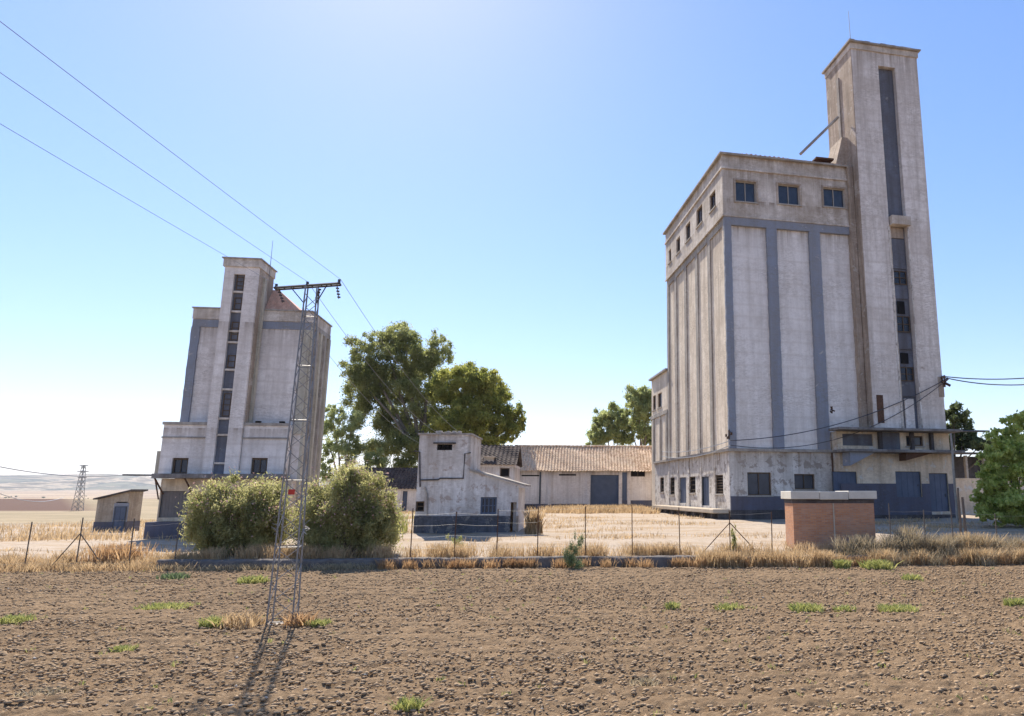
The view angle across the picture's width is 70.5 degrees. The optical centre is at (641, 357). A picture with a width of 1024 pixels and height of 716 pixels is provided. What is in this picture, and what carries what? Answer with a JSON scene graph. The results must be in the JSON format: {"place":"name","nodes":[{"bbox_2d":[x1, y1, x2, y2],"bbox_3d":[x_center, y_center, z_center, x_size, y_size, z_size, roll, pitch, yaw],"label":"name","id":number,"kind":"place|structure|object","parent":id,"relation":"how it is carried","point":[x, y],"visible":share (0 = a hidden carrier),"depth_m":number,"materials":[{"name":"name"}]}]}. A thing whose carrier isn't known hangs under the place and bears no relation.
{"place":"outdoors","nodes":[
{"label":"outdoors","id":0,"kind":"place"},
{"bbox_2d":[0,518,184,541],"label":"dry grass","id":1,"kind":"structure","parent":0,"point":[51,535],"depth_m":55.16,"materials":[{"name":"plant"}]},
{"bbox_2d":[0,545,231,572],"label":"dry grass","id":2,"kind":"structure","parent":0,"point":[15,563],"depth_m":27.57,"materials":[{"name":"plant"}]},
{"bbox_2d":[0,474,328,490],"bbox_3d":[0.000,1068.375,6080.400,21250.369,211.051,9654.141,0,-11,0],"label":"hills","id":3,"kind":"structure","parent":0,"point":[39,482],"depth_m":4698.29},
{"bbox_2d":[0,563,1023,715],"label":"field","id":4,"kind":"structure","parent":0,"point":[664,701],"depth_m":14.00,"materials":[{"name":"soil"}]},
{"bbox_2d":[0,612,40,624],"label":"weed clump","id":5,"kind":"object","parent":4,"relation":"on","point":[19,618],"visible":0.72,"depth_m":16.32,"materials":[{"name":"plant"}]},
{"bbox_2d":[11,685,74,697],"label":"weed clump","id":6,"kind":"object","parent":4,"relation":"on","point":[64,689],"visible":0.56,"depth_m":10.48,"materials":[{"name":"plant"}]},
{"bbox_2d":[107,643,139,652],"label":"weed clump","id":7,"kind":"object","parent":4,"relation":"on","point":[119,648],"visible":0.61,"depth_m":13.31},
{"bbox_2d":[133,601,200,609],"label":"weed clump","id":8,"kind":"object","parent":4,"relation":"on","point":[164,605],"visible":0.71,"depth_m":18.31,"materials":[{"name":"plant"}]},
{"bbox_2d":[156,572,190,580],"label":"weed clump","id":9,"kind":"object","parent":4,"relation":"on","point":[172,575],"visible":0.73,"depth_m":24.51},
{"bbox_2d":[195,614,227,628],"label":"weed clump","id":10,"kind":"object","parent":4,"relation":"on","point":[207,623],"visible":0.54,"depth_m":15.64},
{"bbox_2d":[201,608,272,629],"bbox_3d":[-8.943,5.859,15.909,1.337,0.419,1.269,0,-11,0],"label":"weed clump","id":11,"kind":"object","parent":4,"relation":"on","point":[243,621],"visible":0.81,"depth_m":15.64,"materials":[{"name":"plant"}]},
{"bbox_2d":[235,574,274,583],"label":"weed clump","id":12,"kind":"object","parent":4,"relation":"on","point":[253,579],"visible":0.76,"depth_m":23.31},
{"bbox_2d":[151,562,376,571],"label":"dry weeds","id":13,"kind":"object","parent":4,"relation":"on","point":[242,567],"visible":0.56,"depth_m":27.20,"materials":[{"name":"plant"}]},
{"bbox_2d":[281,609,321,627],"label":"weed clump","id":14,"kind":"object","parent":4,"relation":"on","point":[297,621],"visible":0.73,"depth_m":15.77,"materials":[{"name":"plant"}]},
{"bbox_2d":[266,279,341,624],"bbox_3d":[-8.382,2.196,16.888,1.911,8.402,0.861,0,-11,0],"label":"power pylon","id":15,"kind":"object","parent":4,"relation":"on","point":[307,286],"visible":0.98,"depth_m":16.90,"materials":[{"name":"metal"}]},
{"bbox_2d":[1,124,274,283],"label":"overhead wire","id":16,"kind":"object","parent":15,"relation":"attached to","point":[127,198],"visible":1,"depth_m":12.35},
{"bbox_2d":[0,72,305,280],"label":"overhead wire","id":17,"kind":"object","parent":15,"relation":"attached to","point":[141,169],"visible":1,"depth_m":11.14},
{"bbox_2d":[0,21,339,278],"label":"overhead wire","id":18,"kind":"object","parent":15,"relation":"attached to","point":[148,134],"visible":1,"depth_m":10.04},
{"bbox_2d":[312,288,443,436],"bbox_3d":[-9.972,1.339,29.571,0.012,1.988,24.608,1,-11,-7],"label":"overhead wire","id":19,"kind":"object","parent":15,"relation":"attached to","point":[369,365],"visible":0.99,"depth_m":23.95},
{"bbox_2d":[340,279,465,436],"bbox_3d":[-8.791,1.368,29.464,0.012,2.083,24.743,1,-11,-6],"label":"overhead wire","id":20,"kind":"object","parent":15,"relation":"attached to","point":[390,353],"visible":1,"depth_m":21.98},
{"bbox_2d":[303,617,335,627],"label":"weed clump","id":21,"kind":"object","parent":4,"relation":"on","point":[322,623],"visible":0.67,"depth_m":15.79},
{"bbox_2d":[385,694,432,712],"bbox_3d":[-3.240,4.792,9.776,0.732,0.222,0.444,0,-11,0],"label":"weed clump","id":22,"kind":"object","parent":4,"relation":"on","point":[404,704],"visible":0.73,"depth_m":9.73,"materials":[{"name":"plant"}]},
{"bbox_2d":[7,568,1005,714],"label":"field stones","id":23,"kind":"object","parent":4,"relation":"on","point":[304,689],"visible":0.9,"depth_m":12.85,"materials":[{"name":"stone"}]},
{"bbox_2d":[0,566,1023,715],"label":"soil clods","id":24,"kind":"object","parent":4,"relation":"on","point":[519,663],"visible":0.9,"depth_m":13.80,"materials":[{"name":"soil"}]},
{"bbox_2d":[2,567,1022,715],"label":"weed seedlings","id":25,"kind":"object","parent":4,"relation":"on","point":[270,640],"visible":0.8,"depth_m":13.48,"materials":[{"name":"plant"}]},
{"bbox_2d":[663,601,681,609],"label":"weed clump","id":26,"kind":"object","parent":4,"relation":"on","point":[673,605],"visible":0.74,"depth_m":18.20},
{"bbox_2d":[375,554,1022,569],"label":"dry grass","id":27,"kind":"structure","parent":4,"relation":"on","point":[455,564],"depth_m":28.14,"materials":[{"name":"plant"}]},
{"bbox_2d":[713,602,744,611],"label":"weed clump","id":28,"kind":"object","parent":4,"relation":"on","point":[726,606],"visible":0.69,"depth_m":18.06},
{"bbox_2d":[688,548,852,567],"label":"dry grass","id":29,"kind":"structure","parent":4,"relation":"on","point":[767,559],"depth_m":28.58,"materials":[{"name":"plant"}]},
{"bbox_2d":[786,601,824,612],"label":"weed clump","id":30,"kind":"object","parent":4,"relation":"on","point":[807,607],"visible":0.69,"depth_m":17.75,"materials":[{"name":"plant"}]},
{"bbox_2d":[831,559,852,568],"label":"weed clump","id":31,"kind":"object","parent":4,"relation":"on","point":[843,564],"visible":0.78,"depth_m":28.05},
{"bbox_2d":[830,603,856,612],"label":"weed clump","id":32,"kind":"object","parent":4,"relation":"on","point":[847,608],"visible":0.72,"depth_m":17.93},
{"bbox_2d":[857,558,903,569],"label":"weed clump","id":33,"kind":"object","parent":4,"relation":"on","point":[877,563],"visible":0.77,"depth_m":27.66,"materials":[{"name":"plant"}]},
{"bbox_2d":[875,601,920,612],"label":"weed clump","id":34,"kind":"object","parent":4,"relation":"on","point":[897,608],"visible":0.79,"depth_m":17.75,"materials":[{"name":"plant"}]},
{"bbox_2d":[901,573,922,580],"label":"weed clump","id":35,"kind":"object","parent":4,"relation":"on","point":[908,576],"visible":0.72,"depth_m":24.29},
{"bbox_2d":[1003,596,1023,606],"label":"weed clump","id":36,"kind":"object","parent":4,"relation":"on","point":[1012,602],"visible":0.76,"depth_m":18.61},
{"bbox_2d":[0,488,1023,565],"bbox_3d":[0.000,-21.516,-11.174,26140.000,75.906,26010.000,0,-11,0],"label":"ground","id":37,"kind":"structure","parent":0,"point":[13,511],"depth_m":45.02,"materials":[{"name":"plant"}]},
{"bbox_2d":[71,465,88,510],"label":"transmission pylon","id":38,"kind":"object","parent":37,"relation":"on","point":[79,477],"visible":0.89,"depth_m":226.40,"materials":[{"name":"metal"}]},
{"bbox_2d":[2,518,179,566],"bbox_3d":[-22.054,7.365,27.558,7.684,2.263,0.240,1,-11,-4],"label":"wire fence","id":39,"kind":"object","parent":37,"relation":"on","point":[80,534],"visible":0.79,"depth_m":27.53,"materials":[{"name":"grey metal"}]},
{"bbox_2d":[74,541,158,567],"bbox_3d":[-20.726,7.878,28.275,3.305,1.076,2.220,0,-11,0],"label":"dry shrub","id":40,"kind":"object","parent":37,"relation":"on","point":[116,554],"visible":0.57,"depth_m":27.95,"materials":[{"name":"plant"}]},
{"bbox_2d":[92,489,147,531],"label":"shed","id":41,"kind":"structure","parent":37,"relation":"on","point":[113,510],"depth_m":64.84,"materials":[{"name":"beige paint"}]},
{"bbox_2d":[112,506,126,530],"bbox_3d":[-47.688,14.730,64.653,0.985,2.300,0.160,2,-11,-10],"label":"door","id":42,"kind":"structure","parent":41,"relation":"in","point":[120,512],"depth_m":64.66,"materials":[{"name":"blue metal"}]},
{"bbox_2d":[122,242,331,538],"bbox_3d":[-32.989,2.622,57.748,11.847,24.847,8.080,2,-11,-8],"label":"grain silo","id":43,"kind":"object","parent":37,"relation":"on","point":[239,379],"visible":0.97,"depth_m":56.02,"materials":[{"name":"paint"}]},
{"bbox_2d":[0,466,118,476],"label":"overhead wire","id":44,"kind":"object","parent":43,"relation":"attached to","point":[56,474],"visible":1,"depth_m":46.52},
{"bbox_2d":[159,491,190,517],"bbox_3d":[-35.082,11.033,53.422,2.198,1.948,0.160,2,-11,-8],"label":"door","id":45,"kind":"structure","parent":43,"relation":"in","point":[170,499],"depth_m":53.38,"materials":[{"name":"metal"}]},
{"bbox_2d":[172,458,188,473],"bbox_3d":[-35.114,8.236,53.991,1.140,1.217,0.120,2,-11,-8],"label":"window","id":46,"kind":"structure","parent":43,"relation":"in","point":[180,465],"depth_m":53.99,"materials":[{"name":"grey glass"}]},
{"bbox_2d":[221,393,231,415],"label":"window","id":47,"kind":"structure","parent":43,"relation":"in","point":[230,399],"depth_m":54.96,"materials":[{"name":"black glass"}]},
{"bbox_2d":[251,458,267,473],"bbox_3d":[-29.510,8.354,54.770,1.173,1.235,0.120,2,-11,-8],"label":"window","id":48,"kind":"structure","parent":43,"relation":"in","point":[259,465],"depth_m":54.77,"materials":[{"name":"grey glass"}]},
{"bbox_2d":[175,467,296,557],"bbox_3d":[-17.345,6.858,30.762,5.352,4.447,4.203,0,-11,0],"label":"oleander bush","id":49,"kind":"object","parent":37,"relation":"on","point":[218,515],"visible":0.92,"depth_m":29.78,"materials":[{"name":"green plant"}]},
{"bbox_2d":[287,451,410,555],"bbox_3d":[-12.614,6.619,30.538,5.164,5.300,4.339,0,-11,0],"label":"oleander bush","id":50,"kind":"object","parent":37,"relation":"on","point":[353,504],"visible":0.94,"depth_m":29.63,"materials":[{"name":"green plant"}]},
{"bbox_2d":[320,403,390,481],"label":"eucalyptus tree","id":51,"kind":"object","parent":37,"relation":"on","point":[356,418],"visible":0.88,"depth_m":87.12,"materials":[{"name":"green plant"}]},
{"bbox_2d":[364,467,417,511],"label":"cottage","id":52,"kind":"structure","parent":37,"relation":"on","point":[404,479],"depth_m":77.72,"materials":[{"name":"tile"}]},
{"bbox_2d":[402,491,407,511],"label":"door","id":53,"kind":"structure","parent":52,"relation":"in","point":[404,504],"depth_m":76.96,"materials":[{"name":"blue metal"}]},
{"bbox_2d":[337,320,455,467],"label":"eucalyptus tree","id":54,"kind":"object","parent":37,"relation":"on","point":[401,341],"visible":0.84,"depth_m":97.92,"materials":[{"name":"green plant"}]},
{"bbox_2d":[391,510,414,533],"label":"green grass","id":55,"kind":"structure","parent":37,"relation":"on","point":[405,527],"depth_m":40.31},
{"bbox_2d":[413,431,530,533],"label":"transformer house","id":56,"kind":"structure","parent":37,"relation":"on","point":[452,479],"depth_m":41.03,"materials":[{"name":"paint"}]},
{"bbox_2d":[416,501,423,511],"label":"window","id":57,"kind":"structure","parent":56,"relation":"in","point":[419,504],"depth_m":40.79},
{"bbox_2d":[478,497,496,515],"bbox_3d":[-8.852,8.587,40.965,1.125,1.065,0.320,1,-11,-4],"label":"window","id":58,"kind":"structure","parent":56,"relation":"in","point":[488,504],"depth_m":41.05,"materials":[{"name":"blue metal"}]},
{"bbox_2d":[419,360,526,445],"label":"eucalyptus tree","id":59,"kind":"object","parent":37,"relation":"on","point":[478,402],"visible":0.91,"depth_m":90.32,"materials":[{"name":"green plant"}]},
{"bbox_2d":[480,444,521,484],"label":"outbuilding","id":60,"kind":"structure","parent":37,"relation":"on","point":[504,461],"depth_m":68.24,"materials":[{"name":"paint"}]},
{"bbox_2d":[500,468,509,477],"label":"window","id":61,"kind":"structure","parent":60,"relation":"in","point":[504,472],"depth_m":67.63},
{"bbox_2d":[523,508,556,533],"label":"dry shrub","id":62,"kind":"object","parent":37,"relation":"on","point":[530,526],"visible":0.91,"depth_m":39.30,"materials":[{"name":"plant"}]},
{"bbox_2d":[562,529,584,568],"bbox_3d":[-2.759,7.625,27.916,1.122,1.833,0.798,0,-11,0],"label":"shrub","id":63,"kind":"object","parent":37,"relation":"on","point":[570,559],"visible":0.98,"depth_m":27.90,"materials":[{"name":"plant"}]},
{"bbox_2d":[156,554,1003,570],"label":"retaining wall","id":64,"kind":"structure","parent":37,"relation":"on","point":[658,560],"depth_m":27.95,"materials":[{"name":"concrete"}]},
{"bbox_2d":[515,445,651,508],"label":"warehouse","id":65,"kind":"structure","parent":37,"relation":"on","point":[579,475],"depth_m":84.80,"materials":[{"name":"paint"}]},
{"bbox_2d":[589,475,618,505],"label":"door","id":66,"kind":"structure","parent":65,"relation":"in","point":[604,489],"depth_m":84.68,"materials":[{"name":"blue metal"}]},
{"bbox_2d":[631,471,644,476],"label":"window","id":67,"kind":"structure","parent":65,"relation":"in","point":[633,473],"depth_m":85.37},
{"bbox_2d":[147,537,1023,567],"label":"dry grass","id":68,"kind":"structure","parent":37,"relation":"on","point":[382,552],"depth_m":29.18,"materials":[{"name":"plant"}]},
{"bbox_2d":[410,505,772,556],"bbox_3d":[-1.930,7.236,29.452,14.940,2.219,0.241,1,-11,-4],"label":"wire fence","id":69,"kind":"object","parent":37,"relation":"on","point":[729,523],"visible":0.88,"depth_m":29.34,"materials":[{"name":"metal"}]},
{"bbox_2d":[526,503,660,513],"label":"dry grass","id":70,"kind":"structure","parent":37,"relation":"on","point":[619,508],"depth_m":69.61,"materials":[{"name":"plant"}]},
{"bbox_2d":[584,400,635,445],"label":"eucalyptus tree","id":71,"kind":"object","parent":37,"relation":"on","point":[596,434],"visible":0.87,"depth_m":104.20,"materials":[{"name":"green plant"}]},
{"bbox_2d":[614,382,651,445],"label":"eucalyptus tree","id":72,"kind":"object","parent":37,"relation":"on","point":[639,399],"visible":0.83,"depth_m":101.71,"materials":[{"name":"green plant"}]},
{"bbox_2d":[731,522,737,549],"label":"shrub","id":73,"kind":"object","parent":37,"relation":"on","point":[733,536],"visible":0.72,"depth_m":30.05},
{"bbox_2d":[648,11,989,519],"bbox_3d":[14.252,-7.663,72.737,23.401,47.500,29.600,2,-11,-12],"label":"grain silo","id":74,"kind":"object","parent":37,"relation":"on","point":[801,295],"visible":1,"depth_m":59.92,"materials":[{"name":"paint"}]},
{"bbox_2d":[680,477,685,502],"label":"door","id":75,"kind":"structure","parent":74,"relation":"in","point":[682,480],"depth_m":68.59,"materials":[{"name":"blue metal"}]},
{"bbox_2d":[688,477,695,493],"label":"window","id":76,"kind":"structure","parent":74,"relation":"in","point":[692,479],"depth_m":65.44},
{"bbox_2d":[695,206,702,229],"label":"window","id":77,"kind":"structure","parent":74,"relation":"in","point":[700,221],"depth_m":66.37,"materials":[{"name":"grey glass"}]},
{"bbox_2d":[702,476,708,505],"bbox_3d":[5.659,11.538,61.408,0.120,2.470,2.324,2,-11,-12],"label":"door","id":78,"kind":"structure","parent":74,"relation":"in","point":[705,480],"depth_m":61.67,"materials":[{"name":"blue metal"}]},
{"bbox_2d":[708,192,715,213],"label":"window","id":79,"kind":"structure","parent":74,"relation":"in","point":[713,202],"depth_m":62.57,"materials":[{"name":"grey glass"}]},
{"bbox_2d":[714,475,723,494],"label":"window","id":80,"kind":"structure","parent":74,"relation":"in","point":[719,477],"depth_m":57.98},
{"bbox_2d":[735,181,757,203],"bbox_3d":[8.794,-14.024,60.036,2.040,1.953,0.380,2,-11,-12],"label":"window","id":81,"kind":"structure","parent":74,"relation":"in","point":[745,191],"depth_m":60.20,"materials":[{"name":"blue glass"}]},
{"bbox_2d":[747,472,773,496],"bbox_3d":[9.242,9.952,55.727,2.195,1.883,0.370,2,-11,-12],"label":"window","id":82,"kind":"structure","parent":74,"relation":"in","point":[759,483],"depth_m":55.86,"materials":[{"name":"grey glass"}]},
{"bbox_2d":[778,185,801,205],"bbox_3d":[12.625,-13.967,60.893,2.173,1.901,0.380,2,-11,-12],"label":"window","id":83,"kind":"structure","parent":74,"relation":"in","point":[788,195],"depth_m":61.06,"materials":[{"name":"blue glass"}]},
{"bbox_2d":[794,474,816,490],"bbox_3d":[12.989,9.935,56.576,1.962,1.307,0.370,2,-11,-12],"label":"window","id":84,"kind":"structure","parent":74,"relation":"in","point":[803,482],"depth_m":56.70,"materials":[{"name":"grey glass"}]},
{"bbox_2d":[823,188,846,208],"bbox_3d":[16.760,-13.920,61.817,2.235,1.850,0.380,2,-11,-12],"label":"window","id":85,"kind":"structure","parent":74,"relation":"in","point":[833,198],"depth_m":61.99,"materials":[{"name":"blue glass"}]},
{"bbox_2d":[832,471,856,491],"bbox_3d":[16.067,10.067,56.092,2.062,2.122,0.120,2,-11,-12],"label":"door","id":86,"kind":"structure","parent":74,"relation":"in","point":[838,477],"depth_m":56.11,"materials":[{"name":"blue metal"}]},
{"bbox_2d":[893,270,906,284],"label":"window","id":87,"kind":"structure","parent":74,"relation":"in","point":[899,278],"depth_m":60.98,"materials":[{"name":"blue glass"}]},
{"bbox_2d":[897,316,910,332],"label":"window","id":88,"kind":"structure","parent":74,"relation":"in","point":[905,320],"depth_m":60.21,"materials":[{"name":"blue glass"}]},
{"bbox_2d":[900,367,913,380],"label":"window","id":89,"kind":"structure","parent":74,"relation":"in","point":[904,370],"depth_m":59.41,"materials":[{"name":"blue glass"}]},
{"bbox_2d":[895,471,921,496],"bbox_3d":[21.511,10.211,57.273,2.304,2.033,0.160,2,-11,-12],"label":"door","id":90,"kind":"structure","parent":74,"relation":"in","point":[908,484],"depth_m":57.27,"materials":[{"name":"blue metal"}]},
{"bbox_2d":[905,436,924,446],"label":"window","id":91,"kind":"structure","parent":74,"relation":"in","point":[918,439],"depth_m":58.44,"materials":[{"name":"grey glass"}]},
{"bbox_2d":[929,473,948,511],"bbox_3d":[24.176,11.054,57.711,1.721,3.286,0.160,2,-11,-12],"label":"door","id":92,"kind":"structure","parent":74,"relation":"in","point":[937,481],"depth_m":57.74,"materials":[{"name":"blue metal"}]},
{"bbox_2d":[941,375,950,386],"bbox_3d":[25.461,1.932,59.345,0.775,1.016,0.355,-1,-11,8],"label":"wall insulator","id":93,"kind":"object","parent":74,"relation":"attached to","point":[944,380],"depth_m":59.28,"materials":[{"name":"grey glass"}]},
{"bbox_2d":[730,381,941,440],"bbox_3d":[16.123,4.120,57.070,18.890,5.370,0.063,2,-11,-11],"label":"overhead wire","id":94,"kind":"object","parent":93,"relation":"attached to","point":[838,423],"visible":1,"depth_m":56.77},
{"bbox_2d":[731,383,942,447],"bbox_3d":[16.123,4.462,57.005,18.892,5.752,0.054,2,-11,-11],"label":"overhead wire","id":95,"kind":"object","parent":93,"relation":"attached to","point":[847,435],"visible":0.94,"depth_m":56.63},
{"bbox_2d":[945,376,1023,379],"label":"overhead wire","id":96,"kind":"object","parent":93,"relation":"attached to","point":[984,379],"visible":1,"depth_m":57.51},
{"bbox_2d":[945,377,1023,385],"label":"overhead wire","id":97,"kind":"object","parent":93,"relation":"attached to","point":[985,383],"visible":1,"depth_m":56.70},
{"bbox_2d":[781,491,876,550],"bbox_3d":[8.727,7.710,33.030,3.960,2.970,2.050,0,-11,-2],"label":"brick hut","id":98,"kind":"object","parent":37,"relation":"on","point":[816,516],"visible":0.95,"depth_m":32.27,"materials":[{"name":"brick"}]},
{"bbox_2d":[840,533,881,553],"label":"dry shrub","id":99,"kind":"object","parent":37,"relation":"on","point":[858,541],"visible":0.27,"depth_m":30.15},
{"bbox_2d":[875,524,937,543],"bbox_3d":[11.546,8.092,30.905,2.165,1.640,2.419,0,-11,0],"label":"dry shrub","id":100,"kind":"object","parent":37,"relation":"on","point":[906,530],"visible":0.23,"depth_m":30.97,"materials":[{"name":"plant"}]},
{"bbox_2d":[827,531,1023,566],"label":"dry weeds","id":101,"kind":"object","parent":37,"relation":"on","point":[947,547],"visible":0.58,"depth_m":30.05,"materials":[{"name":"plant"}]},
{"bbox_2d":[950,433,958,523],"bbox_3d":[21.764,8.454,49.287,0.211,6.444,0.193,4,-12,-22],"label":"wooden pole","id":102,"kind":"object","parent":37,"relation":"on","point":[954,487],"visible":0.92,"depth_m":49.21,"materials":[{"name":"wood"}]},
{"bbox_2d":[888,503,1021,552],"bbox_3d":[14.273,7.427,30.615,7.307,2.275,0.047,1,-11,-4],"label":"wire fence","id":103,"kind":"object","parent":37,"relation":"on","point":[941,522],"visible":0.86,"depth_m":30.53,"materials":[{"name":"grey metal"}]},
{"bbox_2d":[957,488,961,534],"bbox_3d":[14.912,7.569,33.169,0.148,2.945,0.136,-4,-12,22],"label":"wooden pole","id":104,"kind":"object","parent":37,"relation":"on","point":[960,518],"visible":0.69,"depth_m":33.19,"materials":[{"name":"grey wood"}]},
{"bbox_2d":[961,497,966,533],"bbox_3d":[15.296,7.842,33.524,0.159,2.471,0.151,-4,-12,22],"label":"wooden pole","id":105,"kind":"object","parent":37,"relation":"on","point":[964,515],"visible":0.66,"depth_m":33.55,"materials":[{"name":"grey wood"}]},
{"bbox_2d":[945,401,1003,469],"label":"dark tree","id":106,"kind":"object","parent":37,"relation":"on","point":[957,419],"visible":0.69,"depth_m":75.12,"materials":[{"name":"green plant"}]},
{"bbox_2d":[940,530,1008,549],"bbox_3d":[14.601,8.269,31.010,2.729,1.331,2.154,-8,-13,36],"label":"dry shrub","id":107,"kind":"object","parent":37,"relation":"on","point":[968,542],"visible":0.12,"depth_m":30.56,"materials":[{"name":"plant"}]},
{"bbox_2d":[954,452,1020,477],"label":"open shed","id":108,"kind":"structure","parent":37,"relation":"on","point":[961,471],"depth_m":73.80,"materials":[{"name":"concrete"}]},
{"bbox_2d":[955,478,1023,514],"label":"boundary wall","id":109,"kind":"structure","parent":37,"relation":"on","point":[966,486],"depth_m":65.23,"materials":[{"name":"concrete"}]},
{"bbox_2d":[969,410,1023,526],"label":"leafy tree","id":110,"kind":"object","parent":37,"relation":"on","point":[1001,498],"visible":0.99,"depth_m":45.68,"materials":[{"name":"green plant"}]},
{"bbox_2d":[0,0,1023,478],"label":"sky","id":111,"kind":"structure","parent":0,"point":[506,178],"materials":[{"name":"blue"}]},
{"bbox_2d":[626,676,659,686],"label":"weed clump","id":112,"kind":"object","parent":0,"point":[648,681],"visible":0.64,"depth_m":10.99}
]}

